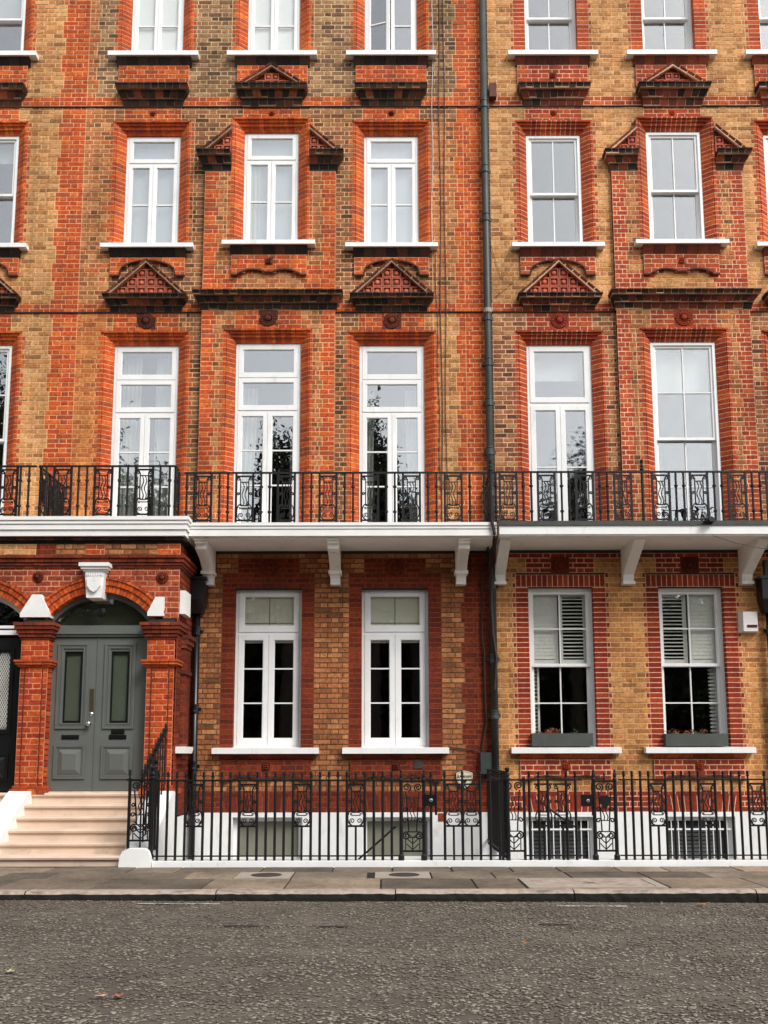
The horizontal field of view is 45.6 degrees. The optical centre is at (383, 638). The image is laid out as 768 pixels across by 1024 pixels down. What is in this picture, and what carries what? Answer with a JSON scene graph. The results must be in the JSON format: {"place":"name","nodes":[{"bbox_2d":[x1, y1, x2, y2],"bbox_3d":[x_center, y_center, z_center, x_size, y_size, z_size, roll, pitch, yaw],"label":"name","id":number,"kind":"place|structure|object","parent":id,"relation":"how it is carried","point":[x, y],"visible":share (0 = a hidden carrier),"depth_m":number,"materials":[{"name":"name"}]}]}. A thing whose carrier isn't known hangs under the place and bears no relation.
{"place":"outdoors","nodes":[
{"label":"outdoors","id":0,"kind":"place"},
{"bbox_2d":[0,0,90,867],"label":"brick house","id":1,"kind":"structure","parent":0,"point":[44,55],"depth_m":15.78,"materials":[{"name":"brick"}]},
{"bbox_2d":[0,346,11,515],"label":"window","id":2,"kind":"structure","parent":1,"relation":"in","point":[3,349],"depth_m":15.47,"materials":[{"name":"white glass"}]},
{"bbox_2d":[0,137,18,242],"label":"window","id":3,"kind":"structure","parent":1,"relation":"in","point":[8,154],"depth_m":16.07,"materials":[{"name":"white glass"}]},
{"bbox_2d":[0,0,25,50],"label":"window","id":4,"kind":"structure","parent":1,"relation":"in","point":[12,12],"depth_m":16.61,"materials":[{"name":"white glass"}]},
{"bbox_2d":[358,826,395,858],"bbox_3d":[-0.128,2.819,12.439,0.597,0.520,0.026,0,-7,0],"label":"handrail","id":5,"kind":"object","parent":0,"point":[378,841],"visible":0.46,"depth_m":12.43,"materials":[{"name":"metal"}]},
{"bbox_2d":[0,900,767,1023],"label":"road","id":6,"kind":"structure","parent":0,"point":[266,962],"depth_m":6.79,"materials":[{"name":"grey asphalt"}]},
{"bbox_2d":[0,888,767,902],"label":"kerb","id":7,"kind":"structure","parent":6,"relation":"on","point":[700,895],"depth_m":9.70,"materials":[{"name":"stone"}]},
{"bbox_2d":[0,866,767,893],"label":"pavement","id":8,"kind":"structure","parent":0,"point":[38,878],"depth_m":10.82,"materials":[{"name":"stone"}]},
{"bbox_2d":[0,791,174,866],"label":"front steps","id":9,"kind":"structure","parent":8,"relation":"on","point":[67,830],"depth_m":12.71,"materials":[{"name":"stone"}]},
{"bbox_2d":[126,723,167,858],"bbox_3d":[-3.199,2.067,12.721,0.400,1.815,1.396,0,-7,0],"label":"stair railing","id":10,"kind":"object","parent":9,"relation":"on","point":[153,770],"visible":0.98,"depth_m":12.06,"materials":[{"name":"metal"}]},
{"bbox_2d":[118,847,153,867],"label":"foot block","id":11,"kind":"structure","parent":8,"relation":"on","point":[138,857],"depth_m":11.83,"materials":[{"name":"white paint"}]},
{"bbox_2d":[233,872,293,878],"bbox_3d":[-1.438,2.868,11.011,0.660,0.037,0.600,0,-7,0],"label":"coal hole cover","id":12,"kind":"object","parent":8,"relation":"on","point":[265,875],"visible":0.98,"depth_m":10.94,"materials":[{"name":"stone"}]},
{"bbox_2d":[375,872,430,878],"bbox_3d":[0.223,2.865,11.011,0.660,0.037,0.600,0,-7,0],"label":"coal hole cover","id":13,"kind":"object","parent":8,"relation":"on","point":[380,875],"visible":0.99,"depth_m":10.95,"materials":[{"name":"concrete"}]},
{"bbox_2d":[152,859,767,867],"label":"plinth wall","id":14,"kind":"structure","parent":8,"relation":"on","point":[333,863],"depth_m":11.87,"materials":[{"name":"white paint"}]},
{"bbox_2d":[154,771,399,860],"bbox_3d":[-1.419,2.342,12.048,3.280,1.159,0.047,0,-7,0],"label":"area railing","id":15,"kind":"object","parent":14,"relation":"on","point":[293,822],"visible":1,"depth_m":12.04,"materials":[{"name":"metal"}]},
{"bbox_2d":[398,769,426,860],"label":"iron gate","id":16,"kind":"structure","parent":14,"relation":"on","point":[422,835],"depth_m":12.03,"materials":[{"name":"black metal"}]},
{"bbox_2d":[425,782,436,814],"bbox_3d":[0.619,2.119,12.067,0.166,0.430,0.090,0,-7,0],"label":"gate lock","id":17,"kind":"object","parent":16,"relation":"attached to","point":[430,799],"visible":1,"depth_m":12.04,"materials":[{"name":"black paint"}]},
{"bbox_2d":[428,771,506,859],"bbox_3d":[1.101,2.338,12.049,1.040,1.159,0.047,0,-7,0],"label":"area railing","id":18,"kind":"object","parent":14,"relation":"on","point":[462,784],"visible":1,"depth_m":12.04,"materials":[{"name":"metal"}]},
{"bbox_2d":[486,767,526,860],"bbox_3d":[1.706,2.491,13.210,0.324,1.255,2.457,0,-7,0],"label":"dividing railing","id":19,"kind":"object","parent":14,"relation":"on","point":[506,835],"visible":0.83,"depth_m":12.07,"materials":[{"name":"metal"}]},
{"bbox_2d":[525,771,583,859],"bbox_3d":[2.241,2.336,12.049,0.760,1.159,0.047,0,-7,0],"label":"area railing","id":20,"kind":"object","parent":14,"relation":"on","point":[549,812],"visible":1,"depth_m":12.04,"materials":[{"name":"metal"}]},
{"bbox_2d":[591,769,619,859],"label":"iron gate","id":21,"kind":"structure","parent":14,"relation":"on","point":[604,801],"depth_m":12.04,"materials":[{"name":"black metal"}]},
{"bbox_2d":[580,782,592,815],"bbox_3d":[2.686,2.125,12.066,0.171,0.430,0.090,0,-7,0],"label":"gate lock","id":22,"kind":"object","parent":21,"relation":"attached to","point":[586,800],"visible":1,"depth_m":12.04,"materials":[{"name":"black paint"}]},
{"bbox_2d":[618,770,767,859],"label":"area railing","id":23,"kind":"object","parent":14,"relation":"on","point":[702,821],"visible":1,"depth_m":12.04,"materials":[{"name":"metal"}]},
{"bbox_2d":[518,878,668,888],"bbox_3d":[2.328,2.768,10.288,1.510,0.034,0.800,0,-7,0],"label":"inspection cover","id":24,"kind":"object","parent":8,"relation":"on","point":[562,883],"visible":0.84,"depth_m":10.24,"materials":[{"name":"concrete"}]},
{"bbox_2d":[541,802,579,829],"bbox_3d":[2.486,2.510,12.883,0.545,0.401,0.026,0,-7,0],"label":"handrail","id":25,"kind":"object","parent":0,"point":[551,810],"visible":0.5,"depth_m":12.87,"materials":[{"name":"metal"}]},
{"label":"basement area","id":26,"kind":"structure","parent":0,"visible":0},
{"bbox_2d":[0,516,197,859],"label":"brick porch","id":27,"kind":"object","parent":26,"relation":"on","point":[96,697],"visible":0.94,"depth_m":13.83,"materials":[{"name":"brick"}]},
{"bbox_2d":[0,792,7,801],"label":"front steps","id":28,"kind":"structure","parent":27,"relation":"attached to","point":[2,795],"depth_m":13.39,"materials":[{"name":"stone"}]},
{"bbox_2d":[0,638,21,790],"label":"door","id":29,"kind":"structure","parent":27,"relation":"in","point":[10,648],"depth_m":13.79,"materials":[{"name":"black paint"}]},
{"bbox_2d":[0,465,36,515],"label":"balcony railing","id":30,"kind":"object","parent":27,"relation":"on","point":[17,497],"visible":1,"depth_m":13.95,"materials":[{"name":"metal"}]},
{"bbox_2d":[47,638,97,790],"bbox_3d":[-4.709,1.135,13.744,0.705,2.305,0.159,0,-7,0],"label":"door","id":31,"kind":"structure","parent":27,"relation":"in","point":[73,686],"depth_m":13.76,"materials":[{"name":"grey paint"}]},
{"bbox_2d":[38,465,180,515],"bbox_3d":[-4.237,-2.169,14.500,2.138,0.812,1.169,0,-7,0],"label":"balcony railing","id":32,"kind":"object","parent":27,"relation":"on","point":[50,493],"visible":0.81,"depth_m":13.96,"materials":[{"name":"metal"}]},
{"bbox_2d":[92,638,143,790],"bbox_3d":[-3.998,1.138,13.778,0.704,2.305,0.089,0,-7,0],"label":"door","id":33,"kind":"structure","parent":27,"relation":"in","point":[119,676],"depth_m":13.77,"materials":[{"name":"grey paint"}]},
{"bbox_2d":[71,0,496,859],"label":"brick house","id":34,"kind":"structure","parent":26,"relation":"on","point":[261,246],"depth_m":15.52,"materials":[{"name":"brick"}]},
{"bbox_2d":[109,346,178,515],"bbox_3d":[-4.039,-3.283,15.505,1.100,3.410,0.244,0,-7,0],"label":"window","id":35,"kind":"structure","parent":34,"relation":"in","point":[130,445],"depth_m":15.53,"materials":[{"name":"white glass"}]},
{"bbox_2d":[124,137,180,242],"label":"window","id":36,"kind":"structure","parent":34,"relation":"in","point":[153,163],"depth_m":16.04,"materials":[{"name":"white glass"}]},
{"bbox_2d":[131,0,183,49],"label":"window","id":37,"kind":"structure","parent":34,"relation":"in","point":[156,24],"depth_m":16.43,"materials":[{"name":"white glass"}]},
{"bbox_2d":[188,561,207,859],"bbox_3d":[-3.009,2.219,14.364,0.340,7.000,0.260,0,-7,0],"label":"drainpipe","id":38,"kind":"object","parent":34,"relation":"attached to","point":[199,591],"visible":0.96,"depth_m":14.60,"materials":[{"name":"black metal"}]},
{"bbox_2d":[233,344,300,521],"bbox_3d":[-1.974,-3.297,15.422,1.140,3.410,0.244,0,-7,0],"label":"window","id":39,"kind":"structure","parent":34,"relation":"in","point":[247,409],"depth_m":15.38,"materials":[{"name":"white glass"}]},
{"bbox_2d":[233,817,301,858],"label":"window","id":40,"kind":"structure","parent":34,"relation":"in","point":[243,830],"depth_m":14.54,"materials":[{"name":"white paint"}]},
{"bbox_2d":[234,590,301,746],"bbox_3d":[-1.883,0.482,14.939,1.090,2.590,0.099,0,-7,0],"label":"window","id":41,"kind":"structure","parent":34,"relation":"in","point":[267,617],"depth_m":14.95,"materials":[{"name":"white glass"}]},
{"bbox_2d":[243,134,298,239],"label":"window","id":42,"kind":"structure","parent":34,"relation":"in","point":[271,161],"depth_m":15.96,"materials":[{"name":"white glass"}]},
{"bbox_2d":[248,0,299,49],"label":"window","id":43,"kind":"structure","parent":34,"relation":"in","point":[272,24],"depth_m":16.43,"materials":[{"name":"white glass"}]},
{"bbox_2d":[184,471,492,522],"bbox_3d":[-0.702,-2.178,14.152,4.790,0.812,0.058,0,-7,0],"label":"balcony railing","id":44,"kind":"object","parent":34,"relation":"on","point":[292,478],"visible":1,"depth_m":14.15,"materials":[{"name":"metal"}]},
{"bbox_2d":[365,0,416,49],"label":"window","id":45,"kind":"structure","parent":34,"relation":"in","point":[413,3],"depth_m":16.40,"materials":[{"name":"white glass"}]},
{"bbox_2d":[364,137,418,241],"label":"window","id":46,"kind":"structure","parent":34,"relation":"in","point":[391,198],"depth_m":16.04,"materials":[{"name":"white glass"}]},
{"bbox_2d":[359,346,424,521],"bbox_3d":[0.161,-3.290,15.506,1.150,3.410,0.244,0,-7,0],"label":"window","id":47,"kind":"structure","parent":34,"relation":"in","point":[413,411],"depth_m":15.47,"materials":[{"name":"white glass"}]},
{"bbox_2d":[362,590,428,746],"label":"window","id":48,"kind":"structure","parent":34,"relation":"in","point":[393,617],"depth_m":14.95,"materials":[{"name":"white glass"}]},
{"bbox_2d":[366,817,429,858],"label":"window","id":49,"kind":"structure","parent":34,"relation":"in","point":[412,824],"depth_m":14.54,"materials":[{"name":"white paint"}]},
{"bbox_2d":[414,760,422,767],"bbox_3d":[0.545,2.003,14.535,0.140,0.140,0.055,0,-7,0],"label":"air brick","id":50,"kind":"object","parent":34,"relation":"attached to","point":[418,763],"visible":1,"depth_m":14.51,"materials":[{"name":"metal"}]},
{"bbox_2d":[431,18,432,241],"bbox_3d":[0.851,-9.875,16.098,0.087,6.380,0.011,0,-7,0],"label":"cable","id":51,"kind":"object","parent":34,"relation":"attached to","point":[432,136],"visible":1,"depth_m":15.94,"materials":[{"name":"black rubber"}]},
{"bbox_2d":[435,257,441,521],"bbox_3d":[0.916,-4.164,15.351,0.079,4.900,0.011,0,-7,0],"label":"cable","id":52,"kind":"object","parent":34,"relation":"attached to","point":[438,391],"visible":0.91,"depth_m":15.33,"materials":[{"name":"black rubber"}]},
{"bbox_2d":[438,0,442,521],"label":"cable","id":53,"kind":"object","parent":34,"relation":"attached to","point":[440,252],"visible":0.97,"depth_m":15.66,"materials":[{"name":"black rubber"}]},
{"bbox_2d":[438,813,442,821],"bbox_3d":[0.902,2.831,14.428,0.100,0.130,0.014,0,-7,0],"label":"brick patch","id":54,"kind":"object","parent":34,"relation":"attached to","point":[440,817],"visible":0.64,"depth_m":14.42,"materials":[{"name":"brick"}]},
{"bbox_2d":[442,0,447,521],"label":"cable","id":55,"kind":"object","parent":34,"relation":"attached to","point":[445,258],"visible":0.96,"depth_m":15.67,"materials":[{"name":"black rubber"}]},
{"bbox_2d":[456,770,472,787],"bbox_3d":[1.276,2.245,14.504,0.270,0.300,0.054,0,-7,0],"label":"wall sign","id":56,"kind":"object","parent":34,"relation":"attached to","point":[468,774],"visible":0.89,"depth_m":14.49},
{"bbox_2d":[448,746,480,752],"bbox_3d":[1.311,1.794,14.559,0.585,0.137,0.026,0,-7,1],"label":"cable","id":57,"kind":"object","parent":34,"relation":"attached to","point":[464,749],"visible":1,"depth_m":14.56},
{"bbox_2d":[481,547,488,778],"bbox_3d":[1.660,0.349,14.620,0.094,3.759,0.312,4,-8,-27],"label":"cable","id":58,"kind":"object","parent":34,"relation":"attached to","point":[483,652],"visible":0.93,"depth_m":14.73,"materials":[{"name":"black rubber"}]},
{"bbox_2d":[480,752,491,773],"bbox_3d":[1.623,1.988,14.510,0.185,0.340,0.110,0,-7,0],"label":"utility box","id":59,"kind":"object","parent":34,"relation":"attached to","point":[485,761],"visible":0.73,"depth_m":14.46,"materials":[{"name":"grey metal"}]},
{"bbox_2d":[485,0,767,858],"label":"brick house","id":60,"kind":"structure","parent":26,"relation":"on","point":[628,167],"depth_m":15.50,"materials":[{"name":"brick"}]},
{"bbox_2d":[478,0,500,849],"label":"drainpipe","id":61,"kind":"object","parent":60,"relation":"attached to","point":[494,715],"visible":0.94,"depth_m":15.36,"materials":[{"name":"metal"}]},
{"bbox_2d":[490,519,497,689],"bbox_3d":[1.710,-0.500,14.279,0.117,2.557,0.905,-1,-8,7],"label":"cable","id":62,"kind":"object","parent":61,"relation":"attached to","point":[491,609],"visible":1,"depth_m":14.60,"materials":[{"name":"black rubber"}]},
{"bbox_2d":[489,83,496,100],"bbox_3d":[1.902,-9.567,16.003,0.125,0.260,0.110,0,-7,0],"label":"junction box","id":63,"kind":"object","parent":60,"relation":"attached to","point":[492,91],"visible":1,"depth_m":15.95,"materials":[{"name":"brown plastic"}]},
{"bbox_2d":[494,513,501,563],"bbox_3d":[1.764,-1.563,14.395,0.091,0.616,0.872,0,-7,0],"label":"cable","id":64,"kind":"object","parent":60,"relation":"attached to","point":[496,537],"visible":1,"depth_m":14.03,"materials":[{"name":"black rubber"}]},
{"bbox_2d":[524,0,575,49],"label":"window","id":65,"kind":"structure","parent":60,"relation":"in","point":[570,20],"depth_m":16.43,"materials":[{"name":"white glass"}]},
{"bbox_2d":[526,136,582,241],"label":"window","id":66,"kind":"structure","parent":60,"relation":"in","point":[575,140],"depth_m":16.02,"materials":[{"name":"white glass"}]},
{"bbox_2d":[526,817,593,858],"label":"window","id":67,"kind":"structure","parent":60,"relation":"in","point":[589,823],"depth_m":14.59,"materials":[{"name":"white paint"}]},
{"bbox_2d":[526,345,595,520],"bbox_3d":[2.981,-3.297,15.493,1.100,3.410,0.216,0,-7,0],"label":"window","id":68,"kind":"structure","parent":60,"relation":"in","point":[540,367],"depth_m":15.48,"materials":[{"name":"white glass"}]},
{"bbox_2d":[528,588,595,746],"bbox_3d":[2.885,0.491,15.071,1.060,2.590,0.385,0,-7,0],"label":"window","id":69,"kind":"structure","parent":60,"relation":"in","point":[543,630],"depth_m":15.02,"materials":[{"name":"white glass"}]},
{"bbox_2d":[531,728,593,746],"bbox_3d":[2.834,1.579,14.609,0.970,0.304,0.220,0,-7,0],"label":"window box","id":70,"kind":"object","parent":60,"relation":"on","point":[550,738],"visible":1,"depth_m":14.50,"materials":[{"name":"metal"}]},
{"bbox_2d":[485,459,767,521],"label":"balcony railing","id":71,"kind":"object","parent":60,"relation":"on","point":[488,501],"visible":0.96,"depth_m":14.13,"materials":[{"name":"metal"}]},
{"bbox_2d":[641,0,692,49],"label":"window","id":72,"kind":"structure","parent":60,"relation":"in","point":[686,20],"depth_m":16.43,"materials":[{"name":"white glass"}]},
{"bbox_2d":[646,132,704,238],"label":"window","id":73,"kind":"structure","parent":60,"relation":"in","point":[695,136],"depth_m":15.94,"materials":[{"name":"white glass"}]},
{"bbox_2d":[650,342,721,520],"bbox_3d":[5.066,-3.312,15.404,1.100,3.410,0.227,0,-7,0],"label":"window","id":74,"kind":"structure","parent":60,"relation":"in","point":[672,372],"depth_m":15.51,"materials":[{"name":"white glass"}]},
{"bbox_2d":[658,588,727,746],"bbox_3d":[5.011,0.487,15.072,1.060,2.590,0.385,0,-7,0],"label":"window","id":75,"kind":"structure","parent":60,"relation":"in","point":[704,612],"depth_m":15.02,"materials":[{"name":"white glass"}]},
{"bbox_2d":[663,728,728,745],"bbox_3d":[4.964,1.580,14.608,0.990,0.294,0.222,0,-7,0],"label":"window box","id":76,"kind":"object","parent":60,"relation":"on","point":[685,738],"visible":1,"depth_m":14.49,"materials":[{"name":"stone"}]},
{"bbox_2d":[668,817,733,858],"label":"window","id":77,"kind":"structure","parent":60,"relation":"in","point":[728,819],"depth_m":14.59,"materials":[{"name":"white paint"}]},
{"bbox_2d":[704,516,714,522],"bbox_3d":[4.989,-1.808,13.983,0.130,0.080,0.140,0,-7,0],"label":"floodlight","id":78,"kind":"object","parent":60,"relation":"attached to","point":[710,519],"visible":1,"depth_m":13.95,"materials":[{"name":"black paint"}]},
{"bbox_2d":[714,536,767,548],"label":"cable","id":79,"kind":"object","parent":60,"relation":"attached to","point":[741,544],"visible":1,"depth_m":14.00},
{"bbox_2d":[738,612,757,632],"bbox_3d":[5.901,-0.262,14.796,0.290,0.360,0.126,0,-7,0],"label":"alarm box","id":80,"kind":"object","parent":60,"relation":"attached to","point":[747,622],"visible":1,"depth_m":14.75,"materials":[{"name":"white plastic"}]},
{"bbox_2d":[754,560,767,709],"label":"drainpipe","id":81,"kind":"object","parent":60,"relation":"attached to","point":[762,589],"visible":1,"depth_m":14.72,"materials":[{"name":"black metal"}]},
{"bbox_2d":[758,0,767,40],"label":"window","id":82,"kind":"structure","parent":60,"relation":"in","point":[762,20],"depth_m":16.45,"materials":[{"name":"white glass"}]},
{"bbox_2d":[763,135,767,212],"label":"window","id":83,"kind":"structure","parent":60,"relation":"in","point":[765,137],"depth_m":16.05,"materials":[{"name":"white glass"}]}
]}

